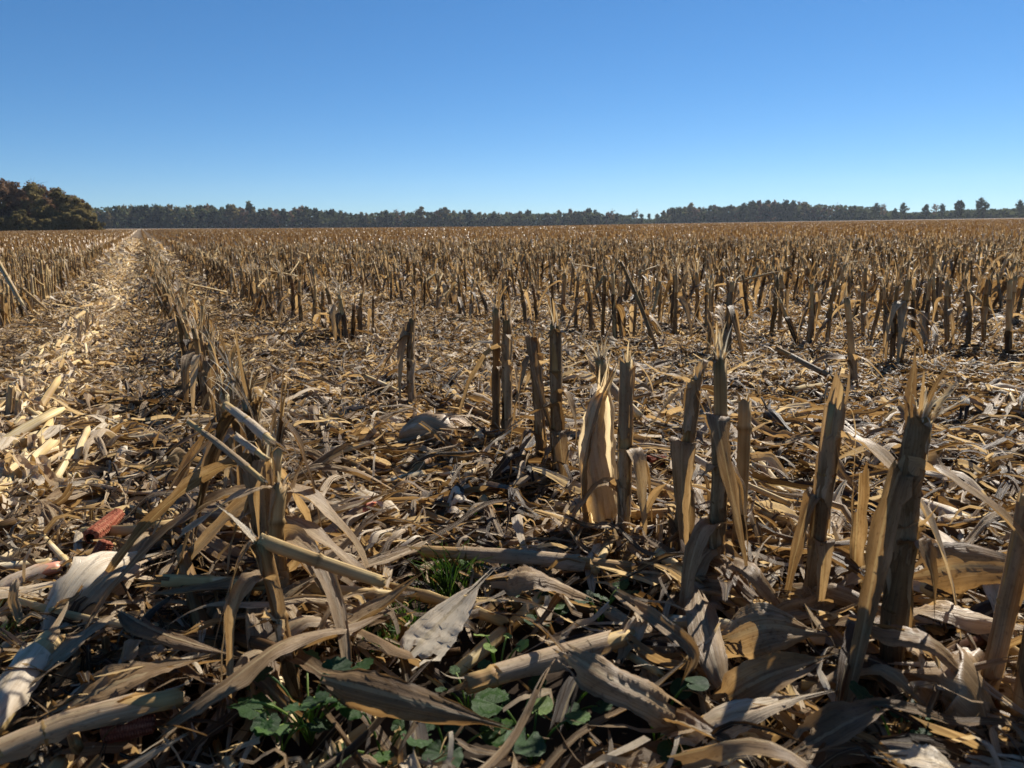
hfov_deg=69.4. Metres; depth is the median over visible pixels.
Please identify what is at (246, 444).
fallen stalk
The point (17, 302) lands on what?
corn stalk
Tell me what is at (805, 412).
fallen stalk
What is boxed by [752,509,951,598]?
fallen stalk
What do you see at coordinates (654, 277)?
corn stalk
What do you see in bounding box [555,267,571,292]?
corn stalk
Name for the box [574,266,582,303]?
corn stalk
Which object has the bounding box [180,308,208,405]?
corn stalk
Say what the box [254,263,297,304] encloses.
corn stalk
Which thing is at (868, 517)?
corn leaf
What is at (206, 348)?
corn stalk
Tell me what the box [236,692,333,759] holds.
weed plant
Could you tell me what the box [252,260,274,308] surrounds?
corn stalk
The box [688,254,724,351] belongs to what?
corn stalk
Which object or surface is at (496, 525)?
corn leaf
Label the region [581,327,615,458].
corn stalk
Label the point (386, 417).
corn leaf
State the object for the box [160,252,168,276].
corn stalk
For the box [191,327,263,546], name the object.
corn stalk
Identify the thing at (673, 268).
corn stalk
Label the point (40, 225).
edge bush
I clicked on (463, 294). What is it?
corn stalk
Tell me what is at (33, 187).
autumn tree
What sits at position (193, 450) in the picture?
corn leaf
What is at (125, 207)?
distant tree
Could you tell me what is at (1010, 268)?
corn stalk
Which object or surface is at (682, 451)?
corn stalk
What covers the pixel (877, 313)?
corn stalk
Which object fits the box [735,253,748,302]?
corn stalk
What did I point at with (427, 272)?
corn stalk
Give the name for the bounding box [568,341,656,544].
corn stalk
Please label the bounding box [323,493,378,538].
fallen stalk
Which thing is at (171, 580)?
fallen stalk
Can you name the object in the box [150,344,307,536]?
corn stalk
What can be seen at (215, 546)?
corn leaf
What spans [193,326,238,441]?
corn stalk
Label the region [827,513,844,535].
corn leaf
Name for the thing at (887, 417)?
corn leaf
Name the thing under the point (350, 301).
corn stalk
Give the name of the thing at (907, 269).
corn stalk
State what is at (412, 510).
corn leaf
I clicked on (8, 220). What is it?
edge bush
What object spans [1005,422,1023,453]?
corn leaf
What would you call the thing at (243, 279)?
corn stalk
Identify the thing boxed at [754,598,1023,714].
corn leaf
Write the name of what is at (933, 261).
corn stalk
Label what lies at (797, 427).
corn leaf
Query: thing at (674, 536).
corn leaf
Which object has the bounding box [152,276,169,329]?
corn stalk
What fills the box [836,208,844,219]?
distant tree
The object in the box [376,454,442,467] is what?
fallen stalk
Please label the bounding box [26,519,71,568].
fallen stalk
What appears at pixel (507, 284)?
corn stalk
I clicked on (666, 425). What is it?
corn leaf
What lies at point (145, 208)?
distant tree
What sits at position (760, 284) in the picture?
corn stalk
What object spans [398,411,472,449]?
corn husk
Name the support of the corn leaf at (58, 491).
on the crop residue
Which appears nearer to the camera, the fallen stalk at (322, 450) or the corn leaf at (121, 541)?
the corn leaf at (121, 541)
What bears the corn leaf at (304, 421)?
on the crop residue
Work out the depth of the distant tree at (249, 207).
737.54 m
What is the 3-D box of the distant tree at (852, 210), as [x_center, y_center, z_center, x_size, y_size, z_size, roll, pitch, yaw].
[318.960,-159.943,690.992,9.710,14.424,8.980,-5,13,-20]
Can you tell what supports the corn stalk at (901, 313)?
on the ground at (513, 690)
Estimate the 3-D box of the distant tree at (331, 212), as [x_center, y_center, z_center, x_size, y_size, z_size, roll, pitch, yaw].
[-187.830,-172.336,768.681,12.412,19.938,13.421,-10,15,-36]
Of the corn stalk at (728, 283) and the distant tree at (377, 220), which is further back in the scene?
the distant tree at (377, 220)
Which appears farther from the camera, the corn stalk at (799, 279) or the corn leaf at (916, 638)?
the corn stalk at (799, 279)
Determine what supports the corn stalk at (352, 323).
on the ground at (513, 690)
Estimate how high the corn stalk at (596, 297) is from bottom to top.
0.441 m
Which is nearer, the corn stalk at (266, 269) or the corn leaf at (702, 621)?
the corn leaf at (702, 621)
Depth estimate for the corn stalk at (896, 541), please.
1.00 m
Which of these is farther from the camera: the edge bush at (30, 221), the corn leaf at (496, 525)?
the edge bush at (30, 221)
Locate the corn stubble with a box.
[0,218,1023,309]
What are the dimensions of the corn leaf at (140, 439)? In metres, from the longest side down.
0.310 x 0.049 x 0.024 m
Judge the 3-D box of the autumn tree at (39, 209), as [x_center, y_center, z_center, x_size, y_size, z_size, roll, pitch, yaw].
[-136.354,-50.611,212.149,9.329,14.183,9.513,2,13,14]
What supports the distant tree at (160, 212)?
on the ground at (513, 690)
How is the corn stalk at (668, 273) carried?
on the ground at (513, 690)
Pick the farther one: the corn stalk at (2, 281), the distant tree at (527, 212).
the distant tree at (527, 212)
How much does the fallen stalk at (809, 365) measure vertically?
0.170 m
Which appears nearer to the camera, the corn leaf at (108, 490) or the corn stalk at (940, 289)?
the corn leaf at (108, 490)
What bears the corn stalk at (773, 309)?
on the ground at (513, 690)
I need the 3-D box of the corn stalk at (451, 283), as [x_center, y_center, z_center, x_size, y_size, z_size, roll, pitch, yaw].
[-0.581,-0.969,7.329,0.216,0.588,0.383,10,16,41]
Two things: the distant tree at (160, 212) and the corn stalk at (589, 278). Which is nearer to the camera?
the corn stalk at (589, 278)
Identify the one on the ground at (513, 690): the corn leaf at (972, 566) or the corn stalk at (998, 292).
the corn stalk at (998, 292)
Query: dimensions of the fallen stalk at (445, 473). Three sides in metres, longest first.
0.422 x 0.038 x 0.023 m
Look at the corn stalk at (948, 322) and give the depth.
4.28 m
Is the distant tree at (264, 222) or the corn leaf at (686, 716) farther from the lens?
the distant tree at (264, 222)
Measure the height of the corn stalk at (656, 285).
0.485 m
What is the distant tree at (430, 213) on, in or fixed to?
on the ground at (513, 690)
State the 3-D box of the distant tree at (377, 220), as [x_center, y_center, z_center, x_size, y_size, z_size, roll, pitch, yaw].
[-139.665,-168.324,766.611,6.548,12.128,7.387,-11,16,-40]
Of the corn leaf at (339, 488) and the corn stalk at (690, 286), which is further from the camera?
the corn stalk at (690, 286)
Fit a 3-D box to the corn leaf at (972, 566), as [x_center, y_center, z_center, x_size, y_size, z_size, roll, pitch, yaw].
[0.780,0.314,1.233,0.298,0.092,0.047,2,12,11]
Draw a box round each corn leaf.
[0,475,103,504]
[3,589,185,604]
[22,654,216,725]
[23,470,70,518]
[24,545,91,585]
[30,606,126,684]
[31,527,61,559]
[38,485,53,495]
[39,500,63,534]
[45,554,205,577]
[54,465,132,472]
[64,528,82,550]
[98,478,110,507]
[99,536,167,558]
[105,481,127,511]
[112,607,238,658]
[115,472,163,477]
[118,428,175,433]
[123,501,147,564]
[127,426,152,446]
[137,440,188,450]
[142,539,428,594]
[149,443,350,537]
[150,446,169,463]
[155,488,394,555]
[157,604,405,738]
[162,594,375,628]
[167,409,219,496]
[171,606,352,642]
[173,526,250,547]
[178,420,291,439]
[179,493,198,503]
[179,504,257,571]
[181,576,314,634]
[187,499,203,568]
[192,442,223,460]
[196,591,218,653]
[204,544,320,602]
[240,535,360,548]
[283,438,320,452]
[283,448,332,463]
[285,418,353,430]
[289,463,350,479]
[290,580,410,627]
[292,425,406,448]
[301,570,425,648]
[308,474,343,510]
[315,668,521,732]
[318,516,394,533]
[320,410,365,435]
[327,486,352,491]
[332,481,400,492]
[338,409,392,422]
[344,427,432,448]
[344,437,408,464]
[344,450,425,463]
[345,512,462,529]
[348,526,393,622]
[352,564,382,641]
[356,456,395,470]
[367,406,419,426]
[368,417,399,434]
[376,517,517,567]
[384,423,446,446]
[385,477,548,498]
[389,567,496,671]
[409,499,416,520]
[410,486,429,492]
[425,465,489,478]
[440,428,547,434]
[443,504,699,561]
[454,430,478,447]
[458,476,512,483]
[458,571,601,609]
[472,429,483,438]
[477,508,559,520]
[485,565,626,614]
[486,506,565,575]
[497,425,575,461]
[500,412,582,422]
[500,494,577,517]
[512,453,529,486]
[515,451,523,465]
[518,469,558,488]
[526,397,529,413]
[529,509,729,530]
[550,483,635,506]
[552,643,690,738]
[562,521,655,550]
[564,407,655,410]
[592,535,763,602]
[596,571,766,601]
[613,590,699,690]
[614,425,667,431]
[614,430,669,450]
[615,599,649,664]
[616,443,669,450]
[616,449,665,480]
[630,521,832,558]
[632,477,706,500]
[633,499,701,511]
[636,430,681,437]
[645,415,673,423]
[649,420,700,432]
[657,689,835,746]
[661,707,758,756]
[664,477,702,546]
[666,480,784,496]
[670,476,769,482]
[684,586,729,701]
[695,485,764,512]
[697,430,762,449]
[699,448,710,465]
[706,508,882,597]
[708,406,776,436]
[709,396,761,418]
[709,651,841,703]
[720,554,780,605]
[721,602,831,659]
[725,536,760,601]
[730,407,823,418]
[730,413,737,420]
[731,450,787,477]
[749,478,797,510]
[750,459,790,478]
[751,411,822,419]
[751,415,818,452]
[751,434,810,445]
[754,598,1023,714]
[757,506,871,521]
[762,512,798,527]
[774,413,822,445]
[780,693,905,766]
[782,417,897,455]
[797,635,973,672]
[808,408,900,449]
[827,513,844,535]
[828,566,860,582]
[848,617,958,671]
[849,462,869,590]
[849,736,1023,767]
[850,740,896,766]
[855,744,953,767]
[856,459,981,503]
[860,460,958,508]
[862,428,940,438]
[876,487,1019,648]
[880,601,945,675]
[905,648,923,667]
[907,666,1023,722]
[913,542,1005,596]
[913,600,1023,634]
[925,518,1010,532]
[926,487,1020,492]
[929,478,1023,488]
[930,444,979,459]
[931,425,1023,443]
[931,443,997,449]
[935,539,1007,553]
[962,512,1013,542]
[990,479,1020,494]
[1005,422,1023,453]
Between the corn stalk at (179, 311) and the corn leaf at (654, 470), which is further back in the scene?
the corn stalk at (179, 311)
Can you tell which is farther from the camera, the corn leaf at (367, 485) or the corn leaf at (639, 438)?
the corn leaf at (639, 438)
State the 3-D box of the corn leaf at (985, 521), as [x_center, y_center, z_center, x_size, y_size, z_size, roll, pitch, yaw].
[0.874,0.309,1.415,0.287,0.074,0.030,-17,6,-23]
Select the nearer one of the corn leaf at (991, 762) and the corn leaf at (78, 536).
the corn leaf at (991, 762)
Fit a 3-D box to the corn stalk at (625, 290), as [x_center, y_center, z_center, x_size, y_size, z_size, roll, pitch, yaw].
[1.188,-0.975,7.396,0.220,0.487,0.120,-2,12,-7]
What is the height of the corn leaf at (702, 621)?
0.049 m
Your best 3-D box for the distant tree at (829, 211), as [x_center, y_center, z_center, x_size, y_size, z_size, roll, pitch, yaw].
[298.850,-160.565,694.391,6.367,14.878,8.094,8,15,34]
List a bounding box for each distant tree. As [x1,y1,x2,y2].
[103,211,114,228]
[111,205,125,228]
[121,204,134,225]
[128,204,136,226]
[134,205,147,226]
[141,204,152,225]
[150,204,164,227]
[156,206,168,227]
[164,207,170,227]
[166,204,177,224]
[177,207,185,227]
[186,210,195,224]
[193,208,203,226]
[197,205,205,217]
[199,203,209,225]
[207,209,214,226]
[210,210,223,226]
[222,209,234,226]
[227,204,239,227]
[236,207,248,227]
[245,201,255,226]
[249,210,259,225]
[260,208,272,226]
[266,207,275,226]
[271,209,280,227]
[279,208,289,226]
[285,211,295,227]
[291,207,298,217]
[297,205,304,225]
[299,206,311,223]
[311,208,322,225]
[327,209,335,225]
[340,212,349,225]
[362,213,369,226]
[373,216,380,226]
[383,210,389,223]
[388,213,394,223]
[394,213,401,226]
[399,211,406,224]
[414,206,428,225]
[428,211,434,222]
[431,210,440,225]
[440,207,450,224]
[452,216,456,224]
[457,211,464,226]
[465,210,474,222]
[490,211,498,222]
[515,211,523,224]
[524,209,532,223]
[545,214,552,224]
[552,215,556,223]
[570,211,576,224]
[576,211,582,223]
[596,213,601,220]
[606,209,614,223]
[665,208,670,220]
[669,207,676,221]
[676,206,683,219]
[685,202,696,220]
[691,206,699,221]
[705,205,715,220]
[720,206,728,221]
[727,204,734,219]
[738,202,748,221]
[748,200,758,221]
[754,199,765,221]
[759,202,769,216]
[766,199,776,219]
[772,202,781,217]
[779,199,793,221]
[786,200,795,217]
[800,203,809,217]
[811,205,819,218]
[820,206,827,220]
[828,207,833,219]
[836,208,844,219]
[848,205,857,217]
[870,201,881,219]
[879,203,886,219]
[891,208,898,219]
[898,202,909,219]
[921,204,930,218]
[931,203,938,218]
[938,203,945,218]
[952,200,963,218]
[958,201,965,218]
[975,197,984,218]
[981,201,989,214]
[1015,197,1023,217]
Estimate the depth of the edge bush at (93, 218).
212.88 m
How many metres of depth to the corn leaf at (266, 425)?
2.45 m
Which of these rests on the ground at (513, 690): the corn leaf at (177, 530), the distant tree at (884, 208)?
the distant tree at (884, 208)
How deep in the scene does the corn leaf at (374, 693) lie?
0.89 m
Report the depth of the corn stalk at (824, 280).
7.98 m
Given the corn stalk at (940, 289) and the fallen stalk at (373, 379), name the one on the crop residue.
the fallen stalk at (373, 379)
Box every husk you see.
[0,601,68,735]
[37,551,163,635]
[112,445,134,470]
[344,510,431,563]
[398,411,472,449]
[443,486,474,517]
[578,349,618,527]
[888,644,1003,748]
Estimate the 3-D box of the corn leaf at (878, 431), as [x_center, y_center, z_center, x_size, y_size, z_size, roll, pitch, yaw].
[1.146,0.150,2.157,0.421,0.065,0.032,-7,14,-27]
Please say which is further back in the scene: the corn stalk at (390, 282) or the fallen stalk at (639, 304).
the corn stalk at (390, 282)
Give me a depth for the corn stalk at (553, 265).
8.62 m
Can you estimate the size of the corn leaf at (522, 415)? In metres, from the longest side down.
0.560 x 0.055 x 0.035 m
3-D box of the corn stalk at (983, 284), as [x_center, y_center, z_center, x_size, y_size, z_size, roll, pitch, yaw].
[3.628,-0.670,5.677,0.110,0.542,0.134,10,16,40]
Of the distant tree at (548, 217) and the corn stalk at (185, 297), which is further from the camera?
the distant tree at (548, 217)
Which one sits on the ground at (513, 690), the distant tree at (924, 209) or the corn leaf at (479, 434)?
the distant tree at (924, 209)
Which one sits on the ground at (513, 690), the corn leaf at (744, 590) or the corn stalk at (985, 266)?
the corn stalk at (985, 266)
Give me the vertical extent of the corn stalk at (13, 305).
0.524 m
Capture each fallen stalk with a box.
[0,261,25,308]
[0,554,147,571]
[0,559,65,586]
[0,680,193,764]
[22,503,123,536]
[25,446,94,456]
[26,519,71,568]
[58,389,67,397]
[89,390,132,395]
[137,573,418,606]
[145,519,186,539]
[186,419,268,487]
[190,491,361,498]
[220,401,284,448]
[229,433,270,461]
[234,358,260,369]
[290,407,333,425]
[292,410,329,421]
[294,441,364,459]
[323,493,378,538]
[335,362,362,369]
[341,431,384,453]
[345,481,391,492]
[358,373,433,407]
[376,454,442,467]
[380,468,432,484]
[382,469,470,476]
[398,545,642,575]
[443,616,655,694]
[463,403,491,420]
[469,495,502,539]
[496,449,539,460]
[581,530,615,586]
[585,354,648,426]
[619,260,659,352]
[631,508,695,519]
[633,417,682,423]
[665,505,679,542]
[669,443,796,507]
[677,399,737,414]
[749,452,783,471]
[749,469,842,540]
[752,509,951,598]
[772,346,845,388]
[780,409,823,415]
[780,486,800,498]
[853,376,863,387]
[858,395,896,410]
[890,446,973,453]
[919,532,936,542]
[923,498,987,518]
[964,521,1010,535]
[1001,388,1015,401]
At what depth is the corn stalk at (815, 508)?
1.19 m
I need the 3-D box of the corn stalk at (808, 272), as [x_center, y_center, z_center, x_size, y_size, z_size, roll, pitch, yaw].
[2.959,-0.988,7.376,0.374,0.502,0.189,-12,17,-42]
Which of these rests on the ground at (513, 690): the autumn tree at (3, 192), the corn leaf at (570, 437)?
the autumn tree at (3, 192)
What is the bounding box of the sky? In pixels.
[0,0,1023,225]
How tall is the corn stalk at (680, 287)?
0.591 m
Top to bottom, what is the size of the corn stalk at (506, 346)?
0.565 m
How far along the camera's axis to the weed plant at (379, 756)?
0.94 m
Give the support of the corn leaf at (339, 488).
on the crop residue
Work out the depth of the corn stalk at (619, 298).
4.87 m
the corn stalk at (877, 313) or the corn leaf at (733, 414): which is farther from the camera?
the corn stalk at (877, 313)
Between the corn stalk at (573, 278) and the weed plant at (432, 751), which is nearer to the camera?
the weed plant at (432, 751)
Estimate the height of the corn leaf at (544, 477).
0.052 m
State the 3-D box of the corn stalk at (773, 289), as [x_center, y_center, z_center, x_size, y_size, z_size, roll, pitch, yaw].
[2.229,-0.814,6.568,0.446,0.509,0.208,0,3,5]
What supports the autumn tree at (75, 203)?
on the ground at (513, 690)
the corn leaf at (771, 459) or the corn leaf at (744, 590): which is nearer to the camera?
the corn leaf at (744, 590)
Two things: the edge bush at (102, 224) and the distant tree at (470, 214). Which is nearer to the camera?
the edge bush at (102, 224)
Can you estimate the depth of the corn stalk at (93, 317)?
5.79 m
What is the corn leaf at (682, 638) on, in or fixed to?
on the ground at (513, 690)
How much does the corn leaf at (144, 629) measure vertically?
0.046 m
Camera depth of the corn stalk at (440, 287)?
7.36 m
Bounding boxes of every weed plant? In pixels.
[226,650,373,747]
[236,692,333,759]
[327,703,404,766]
[400,717,502,767]
[435,659,510,709]
[458,559,509,569]
[471,687,590,765]
[474,633,528,704]
[500,576,569,629]
[528,675,612,730]
[575,577,639,628]
[651,676,708,764]
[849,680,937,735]
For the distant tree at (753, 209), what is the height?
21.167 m
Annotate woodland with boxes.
[0,183,58,213]
[92,203,1023,228]
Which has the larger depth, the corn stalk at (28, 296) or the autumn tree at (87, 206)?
the autumn tree at (87, 206)
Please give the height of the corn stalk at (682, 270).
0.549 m
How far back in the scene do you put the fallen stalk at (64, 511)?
1.74 m
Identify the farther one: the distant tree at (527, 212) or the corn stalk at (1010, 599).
the distant tree at (527, 212)
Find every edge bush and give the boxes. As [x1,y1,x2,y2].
[0,217,4,230]
[2,216,16,230]
[3,216,15,230]
[11,211,31,230]
[12,210,26,226]
[18,216,34,229]
[27,217,36,230]
[34,219,49,229]
[45,216,59,229]
[51,220,63,229]
[57,216,71,227]
[59,215,76,229]
[62,209,76,229]
[69,209,85,229]
[72,213,92,229]
[83,215,97,229]
[91,221,100,229]
[96,221,105,229]
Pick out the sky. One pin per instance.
(653, 107)
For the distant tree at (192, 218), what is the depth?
705.96 m
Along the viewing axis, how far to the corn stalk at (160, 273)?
6.21 m
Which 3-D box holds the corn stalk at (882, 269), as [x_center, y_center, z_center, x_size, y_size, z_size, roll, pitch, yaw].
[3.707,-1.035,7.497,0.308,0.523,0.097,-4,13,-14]
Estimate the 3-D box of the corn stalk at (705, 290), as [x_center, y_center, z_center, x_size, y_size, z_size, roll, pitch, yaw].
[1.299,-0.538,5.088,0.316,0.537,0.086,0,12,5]
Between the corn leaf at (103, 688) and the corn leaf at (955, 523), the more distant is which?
the corn leaf at (955, 523)
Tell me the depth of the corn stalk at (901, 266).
5.54 m
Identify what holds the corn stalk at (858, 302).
on the ground at (513, 690)
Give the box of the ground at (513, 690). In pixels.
[11,218,1023,767]
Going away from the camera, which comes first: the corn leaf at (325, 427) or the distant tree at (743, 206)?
the corn leaf at (325, 427)
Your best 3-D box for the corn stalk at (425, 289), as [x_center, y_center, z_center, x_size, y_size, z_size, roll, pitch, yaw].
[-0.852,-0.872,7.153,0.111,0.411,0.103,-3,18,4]
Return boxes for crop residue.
[0,228,1023,767]
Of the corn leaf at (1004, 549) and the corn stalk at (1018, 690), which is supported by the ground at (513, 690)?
the corn stalk at (1018, 690)
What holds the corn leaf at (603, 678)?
on the crop residue
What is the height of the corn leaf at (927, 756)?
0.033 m
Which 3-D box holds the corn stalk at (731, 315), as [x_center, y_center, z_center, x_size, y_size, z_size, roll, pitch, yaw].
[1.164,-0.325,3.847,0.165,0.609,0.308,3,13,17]
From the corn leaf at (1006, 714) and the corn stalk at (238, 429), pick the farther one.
the corn stalk at (238, 429)
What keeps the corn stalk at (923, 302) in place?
on the ground at (513, 690)
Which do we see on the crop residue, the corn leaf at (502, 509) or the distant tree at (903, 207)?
the corn leaf at (502, 509)
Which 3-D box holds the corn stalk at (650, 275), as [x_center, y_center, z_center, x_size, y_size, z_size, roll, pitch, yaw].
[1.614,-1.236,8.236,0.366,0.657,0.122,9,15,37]
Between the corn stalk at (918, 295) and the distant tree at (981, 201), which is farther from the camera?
the distant tree at (981, 201)
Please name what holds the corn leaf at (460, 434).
on the corn leaf
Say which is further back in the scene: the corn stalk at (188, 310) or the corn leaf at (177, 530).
the corn stalk at (188, 310)
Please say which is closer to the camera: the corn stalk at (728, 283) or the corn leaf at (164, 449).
the corn leaf at (164, 449)
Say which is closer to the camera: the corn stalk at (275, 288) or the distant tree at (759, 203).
the corn stalk at (275, 288)
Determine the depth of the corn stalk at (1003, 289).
6.34 m
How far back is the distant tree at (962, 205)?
600.21 m
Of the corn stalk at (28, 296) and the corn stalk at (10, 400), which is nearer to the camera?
the corn stalk at (10, 400)
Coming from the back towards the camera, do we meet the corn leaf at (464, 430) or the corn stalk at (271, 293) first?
the corn stalk at (271, 293)
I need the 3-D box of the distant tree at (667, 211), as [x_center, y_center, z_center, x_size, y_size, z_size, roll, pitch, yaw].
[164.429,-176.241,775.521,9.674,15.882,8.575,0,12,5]
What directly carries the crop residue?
on the ground at (513, 690)
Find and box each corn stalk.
[0,285,10,326]
[1,278,5,302]
[4,284,10,322]
[4,382,16,418]
[7,271,16,316]
[10,395,21,414]
[12,280,20,312]
[17,280,47,317]
[19,270,25,312]
[23,276,33,314]
[46,366,318,679]
[76,320,83,344]
[85,308,88,330]
[92,312,94,323]
[134,338,288,496]
[137,270,176,335]
[147,276,170,319]
[149,276,167,316]
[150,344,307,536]
[150,354,399,613]
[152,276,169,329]
[154,285,174,342]
[155,269,161,307]
[156,296,186,371]
[157,267,168,323]
[158,265,170,286]
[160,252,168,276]
[164,289,196,358]
[168,278,198,322]
[170,329,370,588]
[171,283,199,326]
[174,283,183,346]
[176,288,189,347]
[176,306,191,350]
[178,455,351,732]
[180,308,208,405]
[185,276,226,318]
[185,311,211,414]
[186,294,191,330]
[189,332,220,417]
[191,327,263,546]
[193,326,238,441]
[197,290,214,341]
[197,295,210,330]
[200,312,220,422]
[204,315,241,385]
[210,503,397,758]
[218,378,317,536]
[238,259,245,300]
[238,262,254,299]
[239,267,247,298]
[240,267,253,302]
[241,263,254,306]
[248,254,254,302]
[249,264,273,308]
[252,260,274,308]
[253,281,274,320]
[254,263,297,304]
[255,260,283,324]
[256,273,273,312]
[260,263,273,305]
[263,280,286,313]
[265,263,289,314]
[267,276,275,315]
[268,271,297,317]
[274,266,285,313]
[288,271,312,322]
[310,273,328,326]
[312,278,340,342]
[315,280,336,330]
[330,278,390,336]
[335,282,349,342]
[336,294,358,345]
[351,287,385,334]
[364,284,437,407]
[367,289,391,336]
[386,267,399,301]
[392,258,404,296]
[392,269,407,294]
[395,261,420,302]
[403,253,420,298]
[408,257,418,287]
[409,268,417,301]
[410,272,437,300]
[413,255,423,298]
[420,264,441,310]
[420,273,430,305]
[422,261,436,298]
[430,269,444,299]
[433,268,453,306]
[441,280,467,309]
[442,258,468,301]
[445,261,465,315]
[449,267,456,305]
[456,285,576,476]
[458,296,519,448]
[469,275,481,317]
[474,280,492,317]
[487,284,507,436]
[495,264,511,294]
[497,258,519,299]
[497,264,513,297]
[500,271,510,315]
[507,273,531,322]
[510,324,550,457]
[519,278,542,322]
[525,265,546,300]
[527,262,554,319]
[534,246,557,291]
[537,258,570,327]
[540,263,555,289]
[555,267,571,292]
[556,261,582,294]
[560,256,575,292]
[565,258,596,334]
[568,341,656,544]
[569,259,590,291]
[570,262,594,294]
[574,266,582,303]
[580,271,592,331]
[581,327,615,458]
[585,259,601,296]
[590,274,601,313]
[592,261,618,297]
[594,257,609,299]
[601,270,616,336]
[604,272,637,337]
[607,261,625,337]
[614,243,630,295]
[615,266,635,298]
[621,246,645,287]
[623,264,635,299]
[624,278,642,336]
[627,252,645,290]
[630,261,651,303]
[632,281,665,339]
[639,276,662,320]
[639,357,712,551]
[641,255,654,298]
[641,263,659,292]
[643,249,664,290]
[649,260,691,295]
[652,269,659,307]
[658,258,690,322]
[661,250,685,325]
[661,256,669,289]
[662,262,672,300]
[663,316,750,651]
[668,247,678,291]
[669,254,706,338]
[678,277,704,310]
[680,262,704,308]
[680,268,718,326]
[686,267,695,292]
[687,268,699,297]
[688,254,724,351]
[691,257,723,322]
[692,259,739,299]
[706,272,724,353]
[709,258,725,302]
[714,264,738,294]
[718,259,743,313]
[721,262,744,361]
[722,259,738,298]
[731,263,750,292]
[731,390,774,586]
[732,252,741,292]
[734,261,752,316]
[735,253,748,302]
[738,266,778,307]
[740,269,780,335]
[741,263,788,307]
[748,262,759,295]
[754,259,773,305]
[759,258,795,297]
[768,259,786,305]
[769,259,804,297]
[775,287,800,350]
[776,259,788,332]
[782,368,961,639]
[789,260,801,298]
[795,261,817,296]
[796,268,824,341]
[799,269,825,325]
[799,280,892,391]
[809,265,844,350]
[818,247,853,327]
[818,263,829,292]
[822,241,840,300]
[822,330,1023,717]
[826,246,834,290]
[826,251,870,327]
[829,265,847,314]
[835,262,882,315]
[836,251,849,284]
[838,261,855,318]
[845,258,858,293]
[849,258,856,298]
[852,286,868,340]
[856,273,883,309]
[857,267,875,306]
[860,273,889,334]
[867,255,879,295]
[867,260,885,293]
[870,264,889,307]
[878,264,890,293]
[878,268,897,345]
[882,265,945,364]
[882,276,909,338]
[883,259,924,364]
[895,257,905,318]
[899,245,921,296]
[899,257,923,313]
[899,259,911,297]
[906,269,929,340]
[908,262,928,323]
[908,266,943,325]
[917,275,929,310]
[919,255,938,351]
[929,239,943,298]
[930,265,953,313]
[931,261,954,349]
[935,262,944,297]
[946,282,973,357]
[949,277,973,327]
[951,273,972,308]
[954,252,990,302]
[954,284,995,331]
[970,257,980,290]
[972,261,1000,357]
[973,262,995,315]
[973,262,1023,332]
[973,263,989,308]
[978,253,1019,307]
[981,485,1023,699]
[988,267,1023,355]
[991,268,1005,311]
[994,265,1022,309]
[1001,273,1023,318]
[1003,251,1018,295]
[1006,627,1023,750]
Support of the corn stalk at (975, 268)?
on the ground at (513, 690)
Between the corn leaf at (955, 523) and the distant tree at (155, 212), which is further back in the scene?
the distant tree at (155, 212)
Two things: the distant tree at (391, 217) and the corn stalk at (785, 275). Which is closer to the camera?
the corn stalk at (785, 275)
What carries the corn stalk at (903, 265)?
on the ground at (513, 690)
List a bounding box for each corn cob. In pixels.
[83,508,124,544]
[90,539,113,554]
[100,714,155,743]
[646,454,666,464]
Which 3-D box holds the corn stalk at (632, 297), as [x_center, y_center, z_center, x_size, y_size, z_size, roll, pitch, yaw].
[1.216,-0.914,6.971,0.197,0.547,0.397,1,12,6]
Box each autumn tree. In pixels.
[0,177,19,215]
[0,199,6,208]
[2,180,11,204]
[4,181,31,215]
[13,182,58,219]
[22,177,43,204]
[27,184,54,218]
[46,187,72,216]
[64,196,90,212]
[79,202,96,215]
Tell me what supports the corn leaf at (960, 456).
on the crop residue
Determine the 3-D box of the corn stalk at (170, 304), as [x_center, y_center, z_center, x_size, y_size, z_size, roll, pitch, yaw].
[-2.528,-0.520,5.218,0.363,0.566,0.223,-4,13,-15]
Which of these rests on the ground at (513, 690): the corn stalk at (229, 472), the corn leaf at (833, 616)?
the corn stalk at (229, 472)
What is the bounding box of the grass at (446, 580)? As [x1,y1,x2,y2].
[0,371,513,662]
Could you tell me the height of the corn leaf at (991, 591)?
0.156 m
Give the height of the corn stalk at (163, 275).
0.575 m
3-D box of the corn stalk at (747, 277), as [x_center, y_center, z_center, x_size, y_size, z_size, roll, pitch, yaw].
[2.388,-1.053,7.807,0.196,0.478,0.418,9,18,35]
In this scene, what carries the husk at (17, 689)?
on the crop residue
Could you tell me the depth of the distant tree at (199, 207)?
717.56 m
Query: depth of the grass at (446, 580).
1.34 m
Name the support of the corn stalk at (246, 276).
on the ground at (513, 690)
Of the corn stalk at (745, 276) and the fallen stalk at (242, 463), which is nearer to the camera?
the fallen stalk at (242, 463)
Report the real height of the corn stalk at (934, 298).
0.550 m
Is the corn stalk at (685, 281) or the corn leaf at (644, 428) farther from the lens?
the corn stalk at (685, 281)
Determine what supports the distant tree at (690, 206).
on the ground at (513, 690)
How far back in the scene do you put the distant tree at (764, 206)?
726.59 m
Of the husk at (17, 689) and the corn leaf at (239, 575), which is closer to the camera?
the husk at (17, 689)
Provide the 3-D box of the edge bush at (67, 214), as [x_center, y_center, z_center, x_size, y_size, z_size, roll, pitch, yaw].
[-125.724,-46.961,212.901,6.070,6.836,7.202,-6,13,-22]
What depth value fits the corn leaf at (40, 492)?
1.85 m
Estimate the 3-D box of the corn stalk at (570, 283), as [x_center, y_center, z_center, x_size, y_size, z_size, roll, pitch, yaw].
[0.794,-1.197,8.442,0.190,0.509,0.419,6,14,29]

